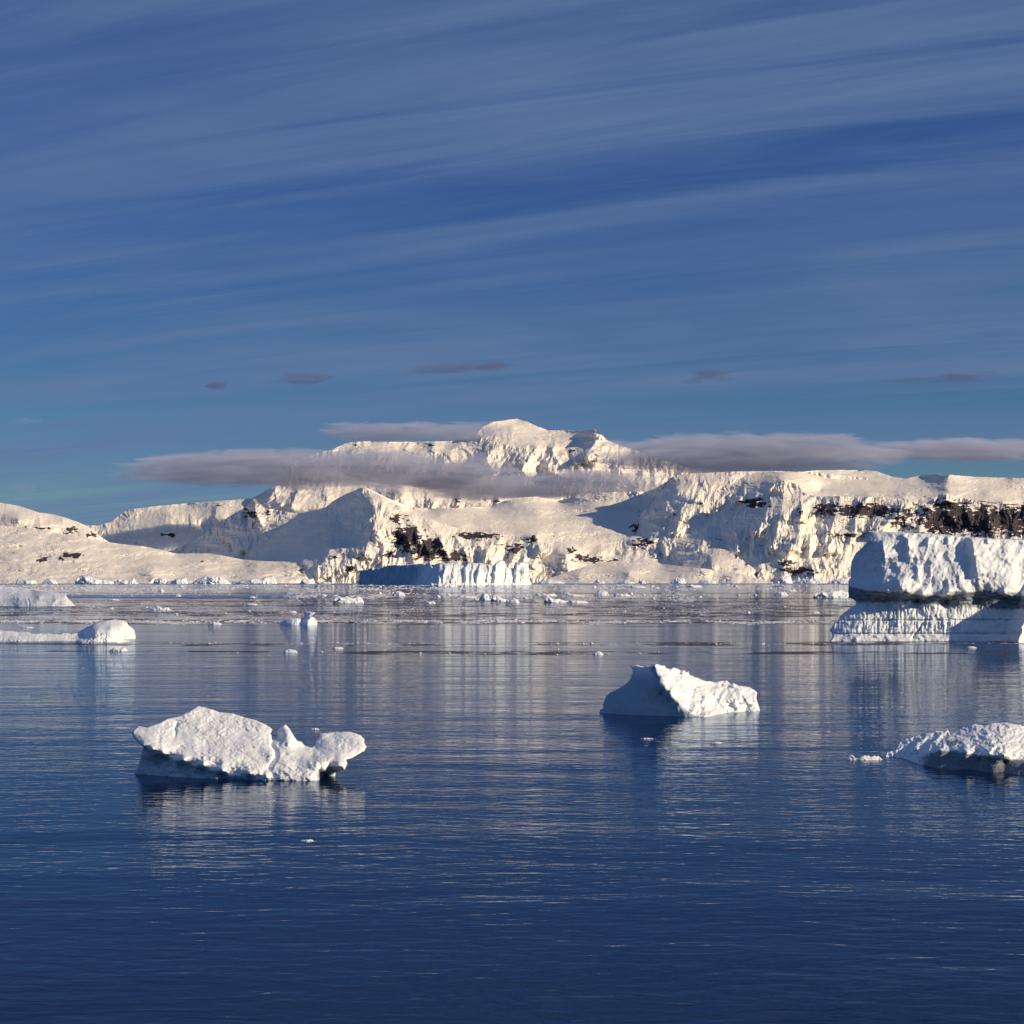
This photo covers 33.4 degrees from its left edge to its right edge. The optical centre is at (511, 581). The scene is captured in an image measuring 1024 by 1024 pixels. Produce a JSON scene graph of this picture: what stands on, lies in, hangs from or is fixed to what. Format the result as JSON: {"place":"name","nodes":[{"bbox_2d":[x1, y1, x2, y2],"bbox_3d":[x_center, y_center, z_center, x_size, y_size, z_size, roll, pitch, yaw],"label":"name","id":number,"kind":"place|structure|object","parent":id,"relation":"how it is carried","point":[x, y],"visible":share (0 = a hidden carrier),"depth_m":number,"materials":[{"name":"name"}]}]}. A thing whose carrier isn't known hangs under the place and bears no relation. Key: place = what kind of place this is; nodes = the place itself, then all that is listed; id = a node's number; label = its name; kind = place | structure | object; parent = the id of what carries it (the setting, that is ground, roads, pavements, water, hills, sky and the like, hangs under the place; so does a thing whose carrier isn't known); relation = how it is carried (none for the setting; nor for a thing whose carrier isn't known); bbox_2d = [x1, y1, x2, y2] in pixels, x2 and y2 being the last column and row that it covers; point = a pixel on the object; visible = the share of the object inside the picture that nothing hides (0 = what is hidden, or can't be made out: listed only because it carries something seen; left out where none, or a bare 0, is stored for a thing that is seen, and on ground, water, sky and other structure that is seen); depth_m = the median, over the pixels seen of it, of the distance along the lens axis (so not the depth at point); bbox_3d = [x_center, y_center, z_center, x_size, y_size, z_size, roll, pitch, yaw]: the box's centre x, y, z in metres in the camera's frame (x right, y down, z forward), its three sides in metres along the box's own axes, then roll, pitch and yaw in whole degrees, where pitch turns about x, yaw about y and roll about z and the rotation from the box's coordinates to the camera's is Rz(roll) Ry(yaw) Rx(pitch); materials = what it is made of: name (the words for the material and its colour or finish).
{"place":"outdoors","nodes":[
{"label":"outdoors","id":0,"kind":"place"},
{"bbox_2d":[0,503,107,541],"bbox_3d":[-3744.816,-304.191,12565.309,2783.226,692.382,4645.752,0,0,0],"label":"coastal hill","id":1,"kind":"structure","parent":0,"point":[15,515],"depth_m":11430.10,"materials":[{"name":"white snow"}]},
{"bbox_2d":[0,525,307,582],"bbox_3d":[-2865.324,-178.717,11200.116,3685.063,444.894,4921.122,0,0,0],"label":"snow apron","id":2,"kind":"object","parent":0,"point":[38,556],"visible":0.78,"depth_m":9874.04,"materials":[{"name":"white snow"}]},
{"bbox_2d":[86,474,562,550],"bbox_3d":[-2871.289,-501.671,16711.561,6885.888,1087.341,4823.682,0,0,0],"label":"back ridge","id":3,"kind":"structure","parent":0,"point":[169,527],"depth_m":15763.43,"materials":[{"name":"white snow"}]},
{"bbox_2d":[249,487,550,582],"bbox_3d":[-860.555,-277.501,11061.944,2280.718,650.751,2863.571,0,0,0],"label":"snow peak","id":4,"kind":"structure","parent":0,"point":[346,538],"depth_m":10160.66,"materials":[{"name":"white snow"}]},
{"bbox_2d":[287,419,702,499],"bbox_3d":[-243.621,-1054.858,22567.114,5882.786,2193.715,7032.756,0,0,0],"label":"summit massif","id":5,"kind":"structure","parent":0,"point":[569,463],"depth_m":20215.23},
{"bbox_2d":[0,583,1023,1023],"bbox_3d":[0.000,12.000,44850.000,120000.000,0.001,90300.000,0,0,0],"label":"water","id":6,"kind":"structure","parent":0,"point":[564,851],"depth_m":84.15,"materials":[{"name":"blue liquid"}]},
{"bbox_2d":[15,579,36,583],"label":"iceberg","id":7,"kind":"object","parent":6,"relation":"on","point":[19,581],"visible":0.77,"depth_m":7704.68,"materials":[{"name":"white ice"}]},
{"bbox_2d":[0,585,75,605],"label":"iceberg","id":8,"kind":"object","parent":6,"relation":"on","point":[15,596],"visible":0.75,"depth_m":837.15,"materials":[{"name":"white ice"}]},
{"bbox_2d":[42,578,57,583],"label":"iceberg","id":9,"kind":"object","parent":6,"relation":"on","point":[50,581],"visible":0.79,"depth_m":7703.64,"materials":[{"name":"white ice"}]},
{"bbox_2d":[0,619,135,642],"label":"iceberg","id":10,"kind":"object","parent":6,"relation":"on","point":[111,631],"visible":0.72,"depth_m":335.57,"materials":[{"name":"white ice"}]},
{"bbox_2d":[75,575,113,583],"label":"iceberg","id":11,"kind":"object","parent":6,"relation":"on","point":[83,579],"visible":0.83,"depth_m":7160.02,"materials":[{"name":"white ice"}]},
{"bbox_2d":[109,647,127,650],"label":"ice floe","id":12,"kind":"object","parent":6,"relation":"on","point":[121,649],"visible":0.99,"depth_m":293.38,"materials":[{"name":"white ice"}]},
{"bbox_2d":[114,578,137,583],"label":"iceberg","id":13,"kind":"object","parent":6,"relation":"on","point":[131,581],"visible":0.76,"depth_m":7558.59,"materials":[{"name":"white ice"}]},
{"bbox_2d":[147,606,170,609],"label":"ice floe","id":14,"kind":"object","parent":6,"relation":"on","point":[157,608],"visible":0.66,"depth_m":707.64,"materials":[{"name":"white ice"}]},
{"bbox_2d":[153,578,166,583],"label":"iceberg","id":15,"kind":"object","parent":6,"relation":"on","point":[160,581],"visible":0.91,"depth_m":8346.55,"materials":[{"name":"white ice"}]},
{"bbox_2d":[166,577,187,583],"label":"iceberg","id":16,"kind":"object","parent":6,"relation":"on","point":[181,581],"visible":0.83,"depth_m":7420.80,"materials":[{"name":"white ice"}]},
{"bbox_2d":[192,576,229,583],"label":"iceberg","id":17,"kind":"object","parent":6,"relation":"on","point":[211,580],"visible":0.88,"depth_m":6684.73,"materials":[{"name":"white ice"}]},
{"bbox_2d":[132,706,366,780],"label":"iceberg","id":18,"kind":"object","parent":6,"relation":"on","point":[200,742],"visible":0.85,"depth_m":105.47,"materials":[{"name":"white ice"}]},
{"bbox_2d":[229,576,276,583],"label":"iceberg","id":19,"kind":"object","parent":6,"relation":"on","point":[269,580],"visible":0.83,"depth_m":7711.91,"materials":[{"name":"white ice"}]},
{"bbox_2d":[283,649,297,652],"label":"ice floe","id":20,"kind":"object","parent":6,"relation":"on","point":[290,651],"visible":0.82,"depth_m":286.03,"materials":[{"name":"white ice"}]},
{"bbox_2d":[280,611,316,624],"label":"iceberg","id":21,"kind":"object","parent":6,"relation":"on","point":[308,619],"visible":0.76,"depth_m":472.58,"materials":[{"name":"white ice"}]},
{"bbox_2d":[300,578,314,583],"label":"iceberg","id":22,"kind":"object","parent":6,"relation":"on","point":[307,581],"visible":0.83,"depth_m":7419.72,"materials":[{"name":"white ice"}]},
{"bbox_2d":[315,582,332,583],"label":"iceberg","id":23,"kind":"object","parent":6,"relation":"on","point":[323,583],"visible":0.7,"depth_m":8339.38,"materials":[{"name":"white ice"}]},
{"bbox_2d":[333,596,363,602],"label":"ice floe","id":24,"kind":"object","parent":6,"relation":"on","point":[339,599],"visible":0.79,"depth_m":932.23,"materials":[{"name":"white ice"}]},
{"bbox_2d":[392,591,404,595],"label":"ice floe","id":25,"kind":"object","parent":6,"relation":"on","point":[398,593],"visible":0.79,"depth_m":1381.10,"materials":[{"name":"white ice"}]},
{"bbox_2d":[431,582,456,586],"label":"ice floe","id":26,"kind":"object","parent":6,"relation":"on","point":[447,584],"visible":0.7,"depth_m":3483.66,"materials":[{"name":"white ice"}]},
{"bbox_2d":[358,560,531,584],"bbox_3d":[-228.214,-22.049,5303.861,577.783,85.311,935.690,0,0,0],"label":"iceberg","id":27,"kind":"object","parent":6,"relation":"on","point":[499,572],"visible":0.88,"depth_m":5084.72,"materials":[{"name":"white ice"}]},
{"bbox_2d":[455,595,475,597],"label":"ice floe","id":28,"kind":"object","parent":6,"relation":"on","point":[460,596],"visible":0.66,"depth_m":1213.56,"materials":[{"name":"white ice"}]},
{"bbox_2d":[479,593,489,599],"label":"ice floe","id":29,"kind":"object","parent":6,"relation":"on","point":[484,596],"visible":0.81,"depth_m":1083.32,"materials":[{"name":"white ice"}]},
{"bbox_2d":[490,595,506,601],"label":"ice floe","id":30,"kind":"object","parent":6,"relation":"on","point":[496,598],"visible":0.89,"depth_m":1001.18,"materials":[{"name":"white ice"}]},
{"bbox_2d":[0,583,1023,729],"bbox_3d":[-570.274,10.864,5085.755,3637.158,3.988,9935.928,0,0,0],"label":"brash ice","id":31,"kind":"structure","parent":6,"relation":"on","point":[350,595],"depth_m":872.53,"materials":[{"name":"white ice"}]},
{"bbox_2d":[505,598,518,602],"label":"ice floe","id":32,"kind":"object","parent":6,"relation":"on","point":[513,600],"visible":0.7,"depth_m":931.49,"materials":[{"name":"white ice"}]},
{"bbox_2d":[533,593,556,595],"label":"ice floe","id":33,"kind":"object","parent":6,"relation":"on","point":[538,594],"visible":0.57,"depth_m":1381.10,"materials":[{"name":"white ice"}]},
{"bbox_2d":[535,579,562,583],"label":"iceberg","id":34,"kind":"object","parent":6,"relation":"on","point":[550,581],"visible":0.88,"depth_m":8612.80,"materials":[{"name":"white ice"}]},
{"bbox_2d":[544,596,567,602],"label":"ice floe","id":35,"kind":"object","parent":6,"relation":"on","point":[548,599],"visible":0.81,"depth_m":953.58,"materials":[{"name":"white ice"}]},
{"bbox_2d":[562,592,583,595],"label":"ice floe","id":36,"kind":"object","parent":6,"relation":"on","point":[567,594],"visible":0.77,"depth_m":1335.38,"materials":[{"name":"white ice"}]},
{"bbox_2d":[566,600,587,602],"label":"ice floe","id":37,"kind":"object","parent":6,"relation":"on","point":[578,601],"visible":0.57,"depth_m":931.22,"materials":[{"name":"white ice"}]},
{"bbox_2d":[593,651,602,654],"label":"ice floe","id":38,"kind":"object","parent":6,"relation":"on","point":[598,653],"visible":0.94,"depth_m":278.03,"materials":[{"name":"white ice"}]},
{"bbox_2d":[594,579,604,583],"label":"iceberg","id":39,"kind":"object","parent":6,"relation":"on","point":[597,581],"visible":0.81,"depth_m":8608.70,"materials":[{"name":"white ice"}]},
{"bbox_2d":[595,590,608,594],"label":"ice floe","id":40,"kind":"object","parent":6,"relation":"on","point":[601,592],"visible":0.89,"depth_m":1430.94,"materials":[{"name":"white ice"}]},
{"bbox_2d":[613,593,629,595],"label":"ice floe","id":41,"kind":"object","parent":6,"relation":"on","point":[616,594],"visible":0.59,"depth_m":1357.46,"materials":[{"name":"white ice"}]},
{"bbox_2d":[619,580,632,583],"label":"iceberg","id":42,"kind":"object","parent":6,"relation":"on","point":[625,582],"visible":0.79,"depth_m":8605.52,"materials":[{"name":"white ice"}]},
{"bbox_2d":[627,586,645,587],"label":"ice floe","id":43,"kind":"object","parent":6,"relation":"on","point":[636,587],"visible":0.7,"depth_m":3202.63,"materials":[{"name":"white ice"}]},
{"bbox_2d":[671,577,685,583],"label":"iceberg","id":44,"kind":"object","parent":6,"relation":"on","point":[677,580],"visible":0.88,"depth_m":8614.39,"materials":[{"name":"white ice"}]},
{"bbox_2d":[600,664,759,716],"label":"iceberg","id":45,"kind":"object","parent":6,"relation":"on","point":[657,690],"visible":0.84,"depth_m":154.93,"materials":[{"name":"white ice"}]},
{"bbox_2d":[698,579,715,583],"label":"iceberg","id":46,"kind":"object","parent":6,"relation":"on","point":[706,581],"visible":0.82,"depth_m":8610.10,"materials":[{"name":"white ice"}]},
{"bbox_2d":[775,591,787,594],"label":"ice floe","id":47,"kind":"object","parent":6,"relation":"on","point":[781,593],"visible":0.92,"depth_m":1430.47,"materials":[{"name":"white ice"}]},
{"bbox_2d":[780,576,791,583],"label":"iceberg","id":48,"kind":"object","parent":6,"relation":"on","point":[786,580],"visible":0.88,"depth_m":8617.84,"materials":[{"name":"white ice"}]},
{"bbox_2d":[794,577,827,583],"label":"iceberg","id":49,"kind":"object","parent":6,"relation":"on","point":[810,581],"visible":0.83,"depth_m":8617.86,"materials":[{"name":"white ice"}]},
{"bbox_2d":[813,590,848,597],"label":"ice floe","id":50,"kind":"object","parent":6,"relation":"on","point":[834,594],"visible":0.82,"depth_m":1215.15,"materials":[{"name":"white ice"}]},
{"bbox_2d":[828,576,850,583],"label":"iceberg","id":51,"kind":"object","parent":6,"relation":"on","point":[844,580],"visible":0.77,"depth_m":8615.61,"materials":[{"name":"white ice"}]},
{"bbox_2d":[846,755,881,759],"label":"ice floe","id":52,"kind":"object","parent":6,"relation":"on","point":[863,757],"visible":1,"depth_m":114.55,"materials":[{"name":"white ice"}]},
{"bbox_2d":[830,531,1023,642],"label":"iceberg","id":53,"kind":"object","parent":6,"relation":"on","point":[905,586],"visible":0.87,"depth_m":347.28,"materials":[{"name":"white ice"}]},
{"bbox_2d":[884,722,1023,774],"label":"iceberg","id":54,"kind":"object","parent":6,"relation":"on","point":[994,747],"visible":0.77,"depth_m":112.67,"materials":[{"name":"white ice"}]},
{"bbox_2d":[0,0,1023,525],"label":"sky","id":55,"kind":"structure","parent":0,"point":[241,241],"materials":[{"name":"blue"}]},
{"bbox_2d":[168,470,1023,577],"bbox_3d":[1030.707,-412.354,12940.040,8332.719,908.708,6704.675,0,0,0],"label":"mountain range","id":56,"kind":"structure","parent":0,"point":[577,532],"depth_m":11808.31,"materials":[{"name":"white snow"}]},
{"bbox_2d":[537,560,772,582],"bbox_3d":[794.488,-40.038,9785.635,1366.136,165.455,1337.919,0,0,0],"label":"snow dome","id":57,"kind":"structure","parent":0,"point":[627,570],"depth_m":9486.36,"materials":[{"name":"white snow"}]},
{"bbox_2d":[683,548,762,579],"bbox_3d":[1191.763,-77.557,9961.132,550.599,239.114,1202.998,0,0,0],"label":"snow knoll","id":58,"kind":"structure","parent":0,"point":[718,559],"depth_m":9822.96,"materials":[{"name":"white snow"}]},
{"bbox_2d":[635,471,867,555],"bbox_3d":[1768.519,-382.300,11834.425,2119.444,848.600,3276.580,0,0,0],"label":"rock ridge","id":59,"kind":"object","parent":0,"point":[679,505],"visible":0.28,"depth_m":11538.48,"materials":[{"name":"white snow"}]},
{"bbox_2d":[717,481,1023,582],"bbox_3d":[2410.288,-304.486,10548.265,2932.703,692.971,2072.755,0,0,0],"label":"rock buttress","id":60,"kind":"object","parent":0,"point":[783,529],"visible":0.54,"depth_m":10367.44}
]}

